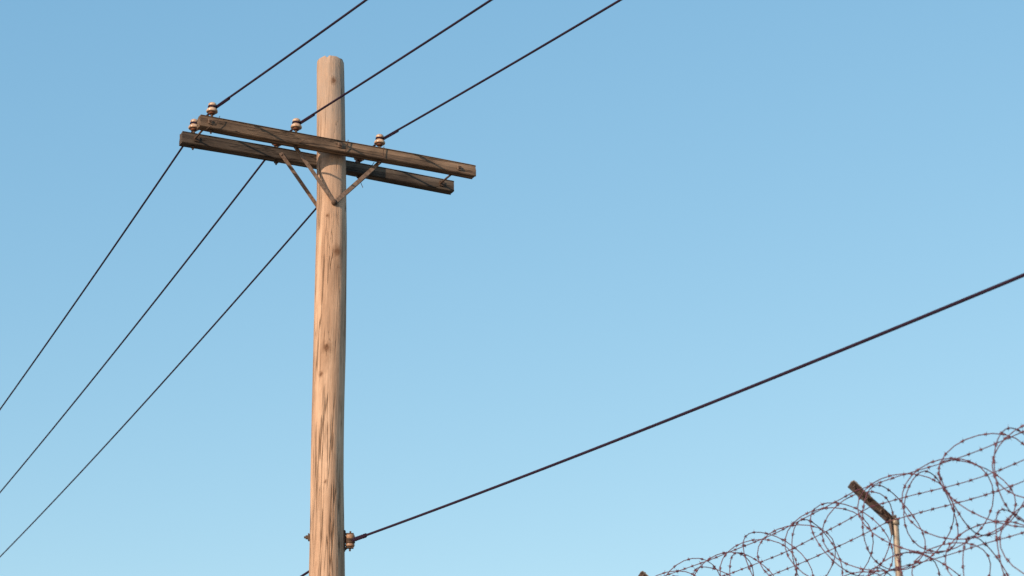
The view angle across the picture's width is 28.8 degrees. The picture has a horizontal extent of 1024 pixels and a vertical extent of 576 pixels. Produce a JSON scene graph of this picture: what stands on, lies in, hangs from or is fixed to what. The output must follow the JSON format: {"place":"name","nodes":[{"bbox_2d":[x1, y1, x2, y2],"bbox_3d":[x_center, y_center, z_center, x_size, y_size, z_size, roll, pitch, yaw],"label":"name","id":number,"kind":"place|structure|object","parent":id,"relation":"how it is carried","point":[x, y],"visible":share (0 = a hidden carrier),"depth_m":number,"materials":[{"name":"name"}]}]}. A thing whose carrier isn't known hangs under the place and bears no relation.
{"place":"outdoors","nodes":[
{"label":"outdoors","id":0,"kind":"place"},
{"bbox_2d":[0,0,1023,575],"label":"sky","id":1,"kind":"structure","parent":0,"point":[670,208],"materials":[{"name":"blue"}]},
{"label":"ground","id":2,"kind":"structure","parent":0,"visible":0},
{"bbox_2d":[179,55,475,575],"bbox_3d":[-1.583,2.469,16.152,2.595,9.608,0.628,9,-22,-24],"label":"utility pole","id":3,"kind":"object","parent":2,"relation":"on","point":[328,537],"visible":1,"depth_m":17.09,"materials":[{"name":"brown wood"}]},
{"bbox_2d":[0,0,367,409],"bbox_3d":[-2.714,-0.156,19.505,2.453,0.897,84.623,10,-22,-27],"label":"power line","id":4,"kind":"object","parent":3,"relation":"attached to","point":[249,83],"visible":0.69,"depth_m":18.05,"materials":[{"name":"black metal"}]},
{"bbox_2d":[0,0,492,492],"bbox_3d":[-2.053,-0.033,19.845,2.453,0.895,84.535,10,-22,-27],"label":"power line","id":5,"kind":"object","parent":3,"relation":"attached to","point":[338,98],"visible":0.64,"depth_m":18.56,"materials":[{"name":"black metal"}]},
{"bbox_2d":[0,0,621,556],"bbox_3d":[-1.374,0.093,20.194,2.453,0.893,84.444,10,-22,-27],"label":"power line","id":6,"kind":"object","parent":3,"relation":"attached to","point":[308,218],"visible":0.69,"depth_m":19.24,"materials":[{"name":"black metal"}]},
{"bbox_2d":[300,273,1023,575],"bbox_3d":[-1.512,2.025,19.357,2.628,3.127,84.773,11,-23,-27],"label":"service cable","id":7,"kind":"object","parent":3,"relation":"attached to","point":[365,535],"visible":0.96,"depth_m":12.38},
{"bbox_2d":[638,424,1023,575],"bbox_3d":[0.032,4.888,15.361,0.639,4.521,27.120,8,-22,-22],"label":"security fence","id":8,"kind":"object","parent":2,"relation":"on","point":[864,496],"visible":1,"depth_m":11.22,"materials":[{"name":"grey metal"}]}
]}

